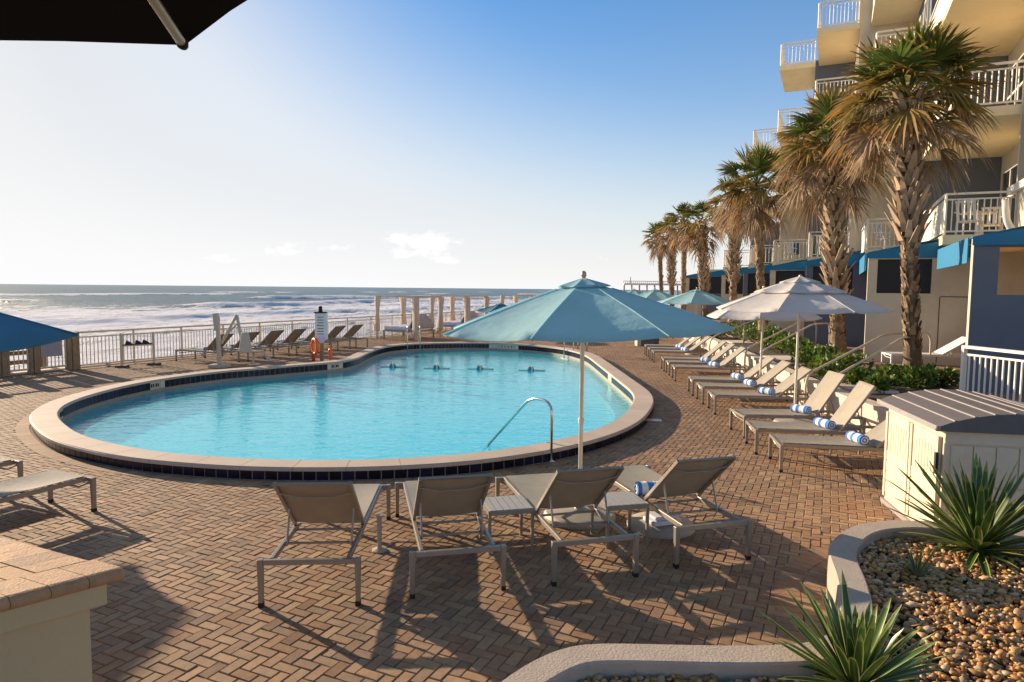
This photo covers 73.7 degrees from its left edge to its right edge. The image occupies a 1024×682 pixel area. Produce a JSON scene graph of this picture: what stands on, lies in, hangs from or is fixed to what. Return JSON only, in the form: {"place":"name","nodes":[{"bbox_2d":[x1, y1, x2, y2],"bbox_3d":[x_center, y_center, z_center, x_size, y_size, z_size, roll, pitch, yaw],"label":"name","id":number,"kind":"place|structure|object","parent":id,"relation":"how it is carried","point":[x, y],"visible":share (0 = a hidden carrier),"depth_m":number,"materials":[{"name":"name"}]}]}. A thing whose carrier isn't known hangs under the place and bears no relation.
{"place":"outdoors","nodes":[
{"label":"outdoors","id":0,"kind":"place"},
{"bbox_2d":[0,284,680,369],"bbox_3d":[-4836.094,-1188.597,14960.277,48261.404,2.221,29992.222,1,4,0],"label":"sea","id":1,"kind":"structure","parent":0,"point":[73,308],"depth_m":198.47,"materials":[{"name":"liquid"}]},
{"bbox_2d":[623,277,680,294],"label":"pier","id":2,"kind":"structure","parent":1,"relation":"in","point":[637,283],"depth_m":428.09,"materials":[{"name":"beige paint"}]},
{"bbox_2d":[63,350,631,459],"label":"pool water","id":3,"kind":"structure","parent":0,"point":[371,409],"depth_m":13.95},
{"bbox_2d":[0,0,857,289],"label":"sky","id":4,"kind":"structure","parent":0,"point":[491,144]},
{"bbox_2d":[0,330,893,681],"bbox_3d":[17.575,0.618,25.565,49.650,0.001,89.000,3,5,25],"label":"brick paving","id":5,"kind":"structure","parent":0,"point":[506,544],"depth_m":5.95,"materials":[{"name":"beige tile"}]},
{"bbox_2d":[0,332,80,376],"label":"fence","id":6,"kind":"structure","parent":5,"relation":"on","point":[72,352],"depth_m":18.41,"materials":[{"name":"beige paint"}]},
{"bbox_2d":[41,341,61,356],"bbox_3d":[-12.645,0.172,18.744,0.015,0.510,0.550,3,5,25],"label":"gate sign","id":7,"kind":"object","parent":6,"relation":"attached to","point":[51,349],"visible":0.64,"depth_m":18.76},
{"bbox_2d":[0,0,246,49],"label":"black umbrella","id":8,"kind":"object","parent":5,"relation":"on","point":[181,24],"visible":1,"depth_m":1.63,"materials":[{"name":"fabric"}]},
{"bbox_2d":[77,310,483,365],"bbox_3d":[-6.921,-0.577,31.059,0.136,1.065,25.710,3,5,25],"label":"sea fence","id":9,"kind":"object","parent":5,"relation":"on","point":[445,318],"visible":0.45,"depth_m":23.32,"materials":[{"name":"metal"}]},
{"bbox_2d":[29,342,653,480],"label":"swimming pool","id":10,"kind":"structure","parent":5,"relation":"in","point":[51,429],"depth_m":9.89,"materials":[{"name":"concrete"}]},
{"bbox_2d":[486,397,554,461],"bbox_3d":[-0.024,1.400,10.401,0.110,1.306,2.216,-2,5,-33],"label":"pool handrail","id":11,"kind":"object","parent":10,"relation":"attached to","point":[518,411],"visible":0.97,"depth_m":9.62,"materials":[{"name":"silver metal"}]},
{"bbox_2d":[15,394,830,644],"bbox_3d":[-2.872,1.110,16.547,12.657,0.010,24.414,1,4,0],"label":"paver border","id":12,"kind":"object","parent":5,"relation":"on","point":[791,576],"visible":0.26,"depth_m":8.27,"materials":[{"name":"concrete"}]},
{"bbox_2d":[502,520,1023,681],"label":"planter curb","id":13,"kind":"structure","parent":5,"relation":"on","point":[847,547],"depth_m":3.84,"materials":[{"name":"concrete"}]},
{"bbox_2d":[859,543,1023,681],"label":"bed soil","id":14,"kind":"structure","parent":13,"relation":"in","point":[900,623],"depth_m":4.49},
{"bbox_2d":[577,536,1023,681],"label":"pebbles","id":15,"kind":"object","parent":14,"relation":"on","point":[1009,654],"visible":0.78,"depth_m":4.59,"materials":[{"name":"gravel"}]},
{"bbox_2d":[634,535,1021,681],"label":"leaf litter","id":16,"kind":"object","parent":15,"relation":"on","point":[1018,614],"visible":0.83,"depth_m":4.81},
{"bbox_2d":[756,571,950,681],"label":"yucca","id":17,"kind":"object","parent":14,"relation":"on","point":[857,642],"visible":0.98,"depth_m":3.69,"materials":[{"name":"green plant"}]},
{"bbox_2d":[887,541,940,581],"bbox_3d":[3.041,1.720,5.166,0.372,0.397,0.357,3,5,24],"label":"yucca","id":18,"kind":"object","parent":14,"relation":"on","point":[917,571],"visible":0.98,"depth_m":5.15,"materials":[{"name":"green plant"}]},
{"bbox_2d":[881,453,1023,584],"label":"yucca","id":19,"kind":"object","parent":14,"relation":"on","point":[982,519],"visible":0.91,"depth_m":5.55,"materials":[{"name":"green plant"}]},
{"bbox_2d":[714,335,951,400],"bbox_3d":[10.523,-0.499,37.059,3.177,0.520,58.021,1,4,6],"label":"garden bed","id":20,"kind":"object","parent":5,"relation":"on","point":[755,349],"visible":0.06,"depth_m":18.03,"materials":[{"name":"soil"}]},
{"bbox_2d":[640,220,668,291],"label":"palm tree","id":21,"kind":"object","parent":20,"relation":"on","point":[653,245],"visible":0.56,"depth_m":51.57,"materials":[{"name":"green plant"}]},
{"bbox_2d":[653,212,680,306],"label":"palm tree","id":22,"kind":"object","parent":20,"relation":"on","point":[671,257],"visible":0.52,"depth_m":47.52,"materials":[{"name":"green plant"}]},
{"bbox_2d":[662,201,706,309],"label":"palm tree","id":23,"kind":"object","parent":20,"relation":"on","point":[671,230],"visible":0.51,"depth_m":42.55,"materials":[{"name":"green plant"}]},
{"bbox_2d":[673,199,727,317],"bbox_3d":[10.411,-4.210,37.741,3.136,7.330,2.920,1,4,0],"label":"palm tree","id":24,"kind":"object","parent":20,"relation":"on","point":[698,235],"visible":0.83,"depth_m":37.49,"materials":[{"name":"green plant"}]},
{"bbox_2d":[701,172,772,328],"bbox_3d":[10.642,-4.087,32.788,3.194,7.831,3.159,1,4,0],"label":"palm tree","id":25,"kind":"object","parent":20,"relation":"on","point":[734,259],"visible":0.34,"depth_m":32.60,"materials":[{"name":"green plant"}]},
{"bbox_2d":[733,327,771,342],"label":"shrub","id":26,"kind":"object","parent":20,"relation":"on","point":[751,333],"visible":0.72,"depth_m":26.03,"materials":[{"name":"green plant"}]},
{"bbox_2d":[706,141,808,337],"bbox_3d":[9.719,-3.900,27.177,3.924,8.118,3.629,-3,6,-40],"label":"palm tree","id":27,"kind":"object","parent":20,"relation":"on","point":[759,163],"visible":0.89,"depth_m":26.78,"materials":[{"name":"green plant"}]},
{"bbox_2d":[756,329,786,347],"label":"shrub","id":28,"kind":"object","parent":20,"relation":"on","point":[766,344],"visible":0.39,"depth_m":23.30,"materials":[{"name":"green plant"}]},
{"bbox_2d":[765,331,801,352],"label":"shrub","id":29,"kind":"object","parent":20,"relation":"on","point":[776,340],"visible":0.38,"depth_m":21.97,"materials":[{"name":"green plant"}]},
{"bbox_2d":[775,335,814,354],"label":"shrub","id":30,"kind":"object","parent":20,"relation":"on","point":[793,341],"visible":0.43,"depth_m":21.13,"materials":[{"name":"green plant"}]},
{"bbox_2d":[790,343,827,366],"bbox_3d":[7.853,0.390,18.085,1.012,0.672,0.958,-2,5,-32],"label":"shrub","id":31,"kind":"object","parent":20,"relation":"on","point":[806,353],"visible":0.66,"depth_m":18.00,"materials":[{"name":"green plant"}]},
{"bbox_2d":[804,344,842,355],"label":"shrub","id":32,"kind":"object","parent":20,"relation":"on","point":[830,348],"visible":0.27,"depth_m":18.97,"materials":[{"name":"green plant"}]},
{"bbox_2d":[806,353,852,376],"bbox_3d":[7.372,0.582,15.727,1.089,0.661,1.012,1,4,0],"label":"shrub","id":33,"kind":"object","parent":20,"relation":"on","point":[833,366],"visible":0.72,"depth_m":15.65,"materials":[{"name":"green plant"}]},
{"bbox_2d":[767,79,892,354],"bbox_3d":[9.368,-3.520,20.390,3.590,8.396,3.955,4,5,36],"label":"palm tree","id":34,"kind":"object","parent":20,"relation":"on","point":[831,190],"visible":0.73,"depth_m":20.01,"materials":[{"name":"green plant"}]},
{"bbox_2d":[824,351,874,373],"bbox_3d":[8.136,0.516,16.649,1.065,0.645,1.200,1,4,0],"label":"shrub","id":35,"kind":"object","parent":20,"relation":"on","point":[854,360],"visible":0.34,"depth_m":16.29,"materials":[{"name":"green plant"}]},
{"bbox_2d":[842,366,875,384],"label":"shrub","id":36,"kind":"object","parent":20,"relation":"on","point":[855,376],"visible":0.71,"depth_m":14.27,"materials":[{"name":"green plant"}]},
{"bbox_2d":[862,373,901,393],"bbox_3d":[7.349,0.845,13.570,0.753,0.428,0.698,1,4,0],"label":"shrub","id":37,"kind":"object","parent":20,"relation":"on","point":[879,381],"visible":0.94,"depth_m":13.45,"materials":[{"name":"green plant"}]},
{"bbox_2d":[874,362,915,384],"bbox_3d":[8.294,0.729,14.823,1.106,0.559,0.953,1,4,0],"label":"shrub","id":38,"kind":"object","parent":20,"relation":"on","point":[887,369],"visible":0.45,"depth_m":14.66,"materials":[{"name":"green plant"}]},
{"bbox_2d":[818,13,1005,373],"bbox_3d":[8.523,-2.852,14.813,3.623,7.899,3.586,1,4,0],"label":"palm tree","id":39,"kind":"object","parent":20,"relation":"on","point":[911,123],"visible":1,"depth_m":14.48,"materials":[{"name":"green plant"}]},
{"bbox_2d":[895,363,943,389],"bbox_3d":[8.455,0.735,14.177,0.830,0.626,0.896,1,4,0],"label":"shrub","id":40,"kind":"object","parent":20,"relation":"on","point":[917,377],"visible":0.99,"depth_m":14.03,"materials":[{"name":"green plant"}]},
{"bbox_2d":[918,365,959,386],"bbox_3d":[9.109,0.761,14.482,0.998,0.526,0.769,1,4,0],"label":"shrub","id":41,"kind":"object","parent":20,"relation":"on","point":[947,378],"visible":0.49,"depth_m":14.30,"materials":[{"name":"green plant"}]},
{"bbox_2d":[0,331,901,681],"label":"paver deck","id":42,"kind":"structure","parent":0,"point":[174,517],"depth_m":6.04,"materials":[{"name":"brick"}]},
{"bbox_2d":[0,457,22,477],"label":"sun lounger","id":43,"kind":"object","parent":42,"relation":"on","point":[5,461],"visible":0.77,"depth_m":7.88,"materials":[{"name":"metal"}]},
{"bbox_2d":[0,312,77,352],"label":"umbrella","id":44,"kind":"object","parent":42,"relation":"on","point":[17,333],"visible":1,"depth_m":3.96,"materials":[{"name":"blue fabric"}]},
{"bbox_2d":[0,469,96,511],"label":"sun lounger","id":45,"kind":"object","parent":42,"relation":"on","point":[48,478],"visible":1,"depth_m":7.07,"materials":[{"name":"metal"}]},
{"bbox_2d":[0,537,124,681],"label":"masonry pier","id":46,"kind":"structure","parent":42,"relation":"on","point":[49,599],"depth_m":3.16,"materials":[{"name":"beige paint"}]},
{"bbox_2d":[115,331,160,367],"bbox_3d":[-11.125,0.245,20.265,0.482,1.000,1.258,4,6,38],"label":"shoe rack","id":47,"kind":"object","parent":42,"relation":"on","point":[122,360],"visible":0.99,"depth_m":20.16,"materials":[{"name":"metal"}]},
{"bbox_2d":[175,334,239,361],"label":"sun lounger","id":48,"kind":"object","parent":42,"relation":"on","point":[212,346],"visible":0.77,"depth_m":21.51,"materials":[{"name":"fabric"}]},
{"bbox_2d":[204,332,265,360],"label":"sun lounger","id":49,"kind":"object","parent":42,"relation":"on","point":[252,335],"visible":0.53,"depth_m":22.39,"materials":[{"name":"fabric"}]},
{"bbox_2d":[208,313,272,367],"bbox_3d":[-7.960,-0.010,20.023,1.830,1.604,0.450,1,4,0],"label":"pool lift","id":50,"kind":"object","parent":42,"relation":"on","point":[245,346],"visible":1,"depth_m":19.98,"materials":[{"name":"beige plastic"}]},
{"bbox_2d":[230,330,289,357],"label":"sun lounger","id":51,"kind":"object","parent":42,"relation":"on","point":[271,337],"visible":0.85,"depth_m":23.35,"materials":[{"name":"fabric"}]},
{"bbox_2d":[254,328,311,354],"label":"sun lounger","id":52,"kind":"object","parent":42,"relation":"on","point":[294,335],"visible":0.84,"depth_m":24.36,"materials":[{"name":"fabric"}]},
{"bbox_2d":[314,306,327,360],"bbox_3d":[-6.127,-0.224,21.893,0.400,1.780,0.250,1,4,0],"label":"safety post","id":53,"kind":"object","parent":42,"relation":"on","point":[321,326],"visible":0.94,"depth_m":21.83,"materials":[{"name":"white plastic"}]},
{"bbox_2d":[297,326,350,349],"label":"sun lounger","id":54,"kind":"object","parent":42,"relation":"on","point":[335,332],"visible":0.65,"depth_m":26.36,"materials":[{"name":"fabric"}]},
{"bbox_2d":[257,481,390,607],"bbox_3d":[-1.579,1.468,6.079,0.764,0.912,1.978,0,4,-3],"label":"sun lounger","id":55,"kind":"object","parent":42,"relation":"on","point":[327,502],"visible":1,"depth_m":5.49,"materials":[{"name":"fabric"}]},
{"bbox_2d":[317,324,367,347],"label":"sun lounger","id":56,"kind":"object","parent":42,"relation":"on","point":[351,332],"visible":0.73,"depth_m":27.31,"materials":[{"name":"fabric"}]},
{"bbox_2d":[372,514,386,553],"bbox_3d":[-1.210,1.749,6.231,0.140,0.335,0.136,1,4,0],"label":"umbrella sleeve","id":57,"kind":"object","parent":42,"relation":"on","point":[379,548],"visible":1,"depth_m":6.21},
{"bbox_2d":[374,295,443,340],"bbox_3d":[-4.865,-1.148,32.513,2.626,2.020,2.368,3,5,25],"label":"cabana","id":58,"kind":"object","parent":42,"relation":"on","point":[415,310],"visible":0.97,"depth_m":31.99,"materials":[{"name":"beige paint"}]},
{"bbox_2d":[383,313,434,339],"bbox_3d":[-4.735,-0.730,32.365,2.185,1.212,1.820,3,5,25],"label":"daybed","id":59,"kind":"object","parent":42,"relation":"on","point":[426,323],"visible":0.82,"depth_m":31.84,"materials":[{"name":"fabric"}]},
{"bbox_2d":[395,473,506,598],"bbox_3d":[-0.635,1.461,6.286,0.764,0.912,1.978,0,5,-13],"label":"sun lounger","id":60,"kind":"object","parent":42,"relation":"on","point":[436,496],"visible":1,"depth_m":5.68,"materials":[{"name":"fabric"}]},
{"bbox_2d":[437,311,478,332],"bbox_3d":[-2.683,-1.047,36.748,2.185,1.212,1.820,3,5,25],"label":"daybed","id":61,"kind":"object","parent":42,"relation":"on","point":[456,323],"visible":0.28,"depth_m":36.17,"materials":[{"name":"fabric"}]},
{"bbox_2d":[430,295,489,332],"bbox_3d":[-2.813,-1.465,36.895,2.626,2.020,2.368,3,5,25],"label":"cabana","id":62,"kind":"object","parent":42,"relation":"on","point":[466,301],"visible":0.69,"depth_m":36.31,"materials":[{"name":"beige paint"}]},
{"bbox_2d":[479,495,533,554],"bbox_3d":[-0.056,1.714,6.414,0.426,0.400,0.426,-1,5,-14],"label":"side table","id":63,"kind":"object","parent":42,"relation":"on","point":[521,505],"visible":0.91,"depth_m":6.29,"materials":[{"name":"metal"}]},
{"bbox_2d":[495,466,639,585],"bbox_3d":[0.442,1.452,6.538,0.764,0.912,1.978,-1,5,-15],"label":"sun lounger","id":64,"kind":"object","parent":42,"relation":"on","point":[587,487],"visible":0.99,"depth_m":6.00,"materials":[{"name":"fabric"}]},
{"bbox_2d":[443,271,734,529],"bbox_3d":[0.725,0.569,7.114,2.777,2.590,2.778,1,4,0],"label":"umbrella","id":65,"kind":"object","parent":42,"relation":"on","point":[583,310],"visible":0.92,"depth_m":6.36,"materials":[{"name":"teal fabric"}]},
{"bbox_2d":[590,491,648,548],"bbox_3d":[1.032,1.711,6.584,0.426,0.400,0.426,-1,5,-14],"label":"side table","id":66,"kind":"object","parent":42,"relation":"on","point":[629,501],"visible":0.76,"depth_m":6.44,"materials":[{"name":"metal"}]},
{"bbox_2d":[638,288,673,339],"bbox_3d":[6.886,-1.325,32.990,2.778,2.520,2.777,-3,6,-37],"label":"umbrella","id":67,"kind":"object","parent":42,"relation":"on","point":[655,294],"visible":0.66,"depth_m":32.27,"materials":[{"name":"teal fabric"}]},
{"bbox_2d":[626,501,694,538],"bbox_3d":[1.508,1.759,6.927,0.680,0.260,0.680,1,4,0],"label":"parasol stand","id":68,"kind":"object","parent":42,"relation":"on","point":[638,527],"visible":0.41,"depth_m":6.73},
{"bbox_2d":[643,510,679,526],"bbox_3d":[1.488,1.766,6.807,0.300,0.085,0.220,-1,5,-20],"label":"folded towel","id":69,"kind":"object","parent":68,"relation":"on","point":[656,519],"visible":0.62,"depth_m":6.71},
{"bbox_2d":[644,337,700,356],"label":"sun lounger","id":70,"kind":"object","parent":42,"relation":"on","point":[665,345],"visible":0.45,"depth_m":25.08,"materials":[{"name":"fabric"}]},
{"bbox_2d":[647,336,707,358],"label":"sun lounger","id":71,"kind":"object","parent":42,"relation":"on","point":[691,342],"visible":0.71,"depth_m":23.77,"materials":[{"name":"fabric"}]},
{"bbox_2d":[651,336,714,362],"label":"sun lounger","id":72,"kind":"object","parent":42,"relation":"on","point":[692,348],"visible":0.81,"depth_m":22.65,"materials":[{"name":"fabric"}]},
{"bbox_2d":[614,456,752,568],"bbox_3d":[1.507,1.433,6.916,0.764,0.912,1.978,-1,5,-16],"label":"sun lounger","id":73,"kind":"object","parent":42,"relation":"on","point":[692,477],"visible":0.8,"depth_m":6.36,"materials":[{"name":"metal"}]},
{"bbox_2d":[634,481,657,495],"bbox_3d":[1.382,1.460,6.773,0.322,0.138,0.150,0,4,-8],"label":"rolled towel","id":74,"kind":"object","parent":73,"relation":"on","point":[643,488],"visible":0.48,"depth_m":6.71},
{"bbox_2d":[658,287,730,354],"bbox_3d":[6.870,-0.750,25.512,2.787,2.520,2.787,1,4,0],"label":"umbrella","id":75,"kind":"object","parent":42,"relation":"on","point":[696,296],"visible":0.85,"depth_m":24.80,"materials":[{"name":"teal fabric"}]},
{"bbox_2d":[661,340,731,372],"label":"sun lounger","id":76,"kind":"object","parent":42,"relation":"on","point":[715,348],"visible":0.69,"depth_m":20.38,"materials":[{"name":"fabric"}]},
{"bbox_2d":[665,343,740,375],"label":"sun lounger","id":77,"kind":"object","parent":42,"relation":"on","point":[722,352],"visible":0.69,"depth_m":19.32,"materials":[{"name":"fabric"}]},
{"bbox_2d":[671,346,749,380],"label":"sun lounger","id":78,"kind":"object","parent":42,"relation":"on","point":[732,356],"visible":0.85,"depth_m":18.11,"materials":[{"name":"fabric"}]},
{"bbox_2d":[688,355,781,396],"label":"sun lounger","id":79,"kind":"object","parent":42,"relation":"on","point":[755,369],"visible":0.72,"depth_m":15.65,"materials":[{"name":"fabric"}]},
{"bbox_2d":[696,360,799,403],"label":"sun lounger","id":80,"kind":"object","parent":42,"relation":"on","point":[772,373],"visible":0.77,"depth_m":14.57,"materials":[{"name":"fabric"}]},
{"bbox_2d":[707,366,819,415],"bbox_3d":[4.941,0.963,13.467,1.978,0.912,0.764,1,4,6],"label":"sun lounger","id":81,"kind":"object","parent":42,"relation":"on","point":[784,386],"visible":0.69,"depth_m":13.34,"materials":[{"name":"fabric"}]},
{"bbox_2d":[706,286,822,399],"bbox_3d":[5.598,0.021,15.305,2.269,2.520,2.269,1,4,0],"label":"umbrella","id":82,"kind":"object","parent":42,"relation":"on","point":[763,316],"visible":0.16,"depth_m":14.58,"materials":[{"name":"grey fabric"}]},
{"bbox_2d":[743,320,816,374],"bbox_3d":[8.345,0.144,21.061,0.136,1.445,5.659,5,6,42],"label":"stair handrail","id":83,"kind":"object","parent":42,"relation":"on","point":[778,333],"visible":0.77,"depth_m":20.76,"materials":[{"name":"metal"}]},
{"bbox_2d":[684,335,888,432],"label":"planter wall","id":84,"kind":"structure","parent":42,"relation":"on","point":[873,412],"depth_m":14.16,"materials":[{"name":"white paint"}]},
{"bbox_2d":[759,322,830,374],"bbox_3d":[8.270,0.239,19.823,4.691,1.445,0.097,-4,6,-44],"label":"stair handrail","id":85,"kind":"object","parent":42,"relation":"on","point":[765,349],"visible":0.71,"depth_m":19.71,"materials":[{"name":"metal"}]},
{"bbox_2d":[729,370,865,437],"bbox_3d":[4.766,1.044,11.452,1.978,1.054,0.764,1,4,1],"label":"sun lounger","id":86,"kind":"object","parent":42,"relation":"on","point":[824,391],"visible":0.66,"depth_m":11.37,"materials":[{"name":"fabric"}]},
{"bbox_2d":[790,404,811,413],"bbox_3d":[4.829,1.136,11.418,0.150,0.138,0.322,-2,5,-31],"label":"rolled towel","id":87,"kind":"object","parent":86,"relation":"on","point":[800,408],"visible":1,"depth_m":11.36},
{"bbox_2d":[716,274,893,422],"bbox_3d":[5.135,0.158,12.289,2.778,2.700,2.777,-2,5,-32],"label":"umbrella","id":88,"kind":"object","parent":42,"relation":"on","point":[800,294],"visible":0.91,"depth_m":11.58,"materials":[{"name":"grey fabric"}]},
{"bbox_2d":[745,381,876,454],"bbox_3d":[4.606,1.136,10.239,1.978,1.054,0.764,1,4,8],"label":"sun lounger","id":89,"kind":"object","parent":42,"relation":"on","point":[851,404],"visible":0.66,"depth_m":10.14,"materials":[{"name":"fabric"}]},
{"bbox_2d":[813,417,835,428],"bbox_3d":[4.664,1.228,10.197,0.150,0.138,0.322,-1,5,-16],"label":"rolled towel","id":90,"kind":"object","parent":89,"relation":"on","point":[823,423],"visible":1,"depth_m":10.14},
{"bbox_2d":[768,419,885,471],"bbox_3d":[4.595,1.288,9.249,1.978,0.901,0.764,1,4,10],"label":"sun lounger","id":91,"kind":"object","parent":42,"relation":"on","point":[876,435],"visible":0.42,"depth_m":9.21,"materials":[{"name":"metal"}]},
{"bbox_2d":[846,431,869,444],"bbox_3d":[4.653,1.304,9.200,0.150,0.138,0.322,0,4,-6],"label":"rolled towel","id":92,"kind":"object","parent":91,"relation":"on","point":[858,438],"visible":1,"depth_m":9.11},
{"bbox_2d":[799,382,898,414],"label":"garden steps","id":93,"kind":"structure","parent":42,"relation":"on","point":[848,386],"depth_m":13.80,"materials":[{"name":"white paint"}]},
{"bbox_2d":[826,337,904,414],"bbox_3d":[7.644,0.675,14.325,4.481,1.405,0.165,-4,6,-43],"label":"stair handrail","id":94,"kind":"object","parent":42,"relation":"on","point":[865,359],"visible":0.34,"depth_m":13.84,"materials":[{"name":"metal"}]},
{"bbox_2d":[803,332,931,404],"bbox_3d":[8.181,0.574,15.710,6.039,1.405,0.387,-3,6,-38],"label":"stair handrail","id":95,"kind":"object","parent":42,"relation":"on","point":[842,356],"visible":0.89,"depth_m":15.32,"materials":[{"name":"metal"}]},
{"bbox_2d":[877,389,1023,527],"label":"storage shed","id":96,"kind":"structure","parent":42,"relation":"on","point":[941,429],"depth_m":6.57,"materials":[{"name":"plastic"}]},
{"bbox_2d":[882,411,912,512],"bbox_3d":[4.181,1.296,7.411,0.034,0.960,0.694,1,4,10],"label":"door","id":97,"kind":"structure","parent":96,"relation":"in","point":[897,432],"depth_m":7.42,"materials":[{"name":"plastic"}]},
{"bbox_2d":[882,423,941,521],"bbox_3d":[4.108,1.320,7.082,0.058,0.960,1.420,1,4,10],"label":"door","id":98,"kind":"structure","parent":96,"relation":"in","point":[925,445],"depth_m":6.75,"materials":[{"name":"plastic"}]},
{"bbox_2d":[686,0,1023,393],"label":"hotel building","id":99,"kind":"structure","parent":0,"point":[971,286],"depth_m":20.01,"materials":[{"name":"paint"}]},
{"bbox_2d":[873,225,895,248],"bbox_3d":[13.554,-3.756,24.856,0.570,0.982,0.610,-1,5,-23],"label":"balcony chair","id":100,"kind":"object","parent":99,"relation":"on","point":[882,232],"visible":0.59,"depth_m":24.96,"materials":[{"name":"white plastic"}]},
{"bbox_2d":[954,199,985,234],"bbox_3d":[12.310,-3.271,18.391,0.610,0.982,0.570,-3,5,-36],"label":"balcony chair","id":101,"kind":"object","parent":99,"relation":"on","point":[968,210],"visible":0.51,"depth_m":18.24,"materials":[{"name":"white plastic"}]},
{"bbox_2d":[980,206,1001,233],"bbox_3d":[13.583,-3.333,19.363,0.570,0.982,0.610,4,5,34],"label":"balcony chair","id":102,"kind":"object","parent":99,"relation":"on","point":[999,223],"visible":0.56,"depth_m":19.46,"materials":[{"name":"white plastic"}]},
{"bbox_2d":[998,161,1017,229],"bbox_3d":[15.091,-4.142,20.727,0.058,2.290,2.356,3,5,25],"label":"window","id":103,"kind":"structure","parent":99,"relation":"in","point":[1009,176],"depth_m":20.71,"materials":[{"name":"white glass"}]},
{"bbox_2d":[1006,51,1023,104],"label":"window","id":104,"kind":"structure","parent":99,"relation":"in","point":[1016,70],"depth_m":20.49,"materials":[{"name":"white glass"}]},
{"bbox_2d":[711,319,1023,401],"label":"terrace","id":105,"kind":"structure","parent":0,"point":[849,348],"depth_m":18.12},
{"bbox_2d":[881,337,965,364],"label":"sun lounger","id":106,"kind":"object","parent":105,"relation":"on","point":[949,347],"visible":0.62,"depth_m":17.51,"materials":[{"name":"white plastic"}]},
{"bbox_2d":[959,345,1023,403],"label":"ramp railing","id":107,"kind":"object","parent":105,"relation":"on","point":[963,366],"visible":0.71,"depth_m":12.18,"materials":[{"name":"metal"}]},
{"label":"beach","id":108,"kind":"structure","parent":0,"visible":0},
{"bbox_2d":[10,346,46,366],"bbox_3d":[-14.597,2.376,18.208,0.200,5.000,4.240,3,5,25],"label":"stair fence","id":109,"kind":"object","parent":108,"relation":"on","point":[25,360],"visible":0.14,"depth_m":19.50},
{"bbox_2d":[10,329,450,374],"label":"seawall","id":110,"kind":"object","parent":108,"relation":"on","point":[42,370],"depth_m":21.05,"materials":[{"name":"white paint"}]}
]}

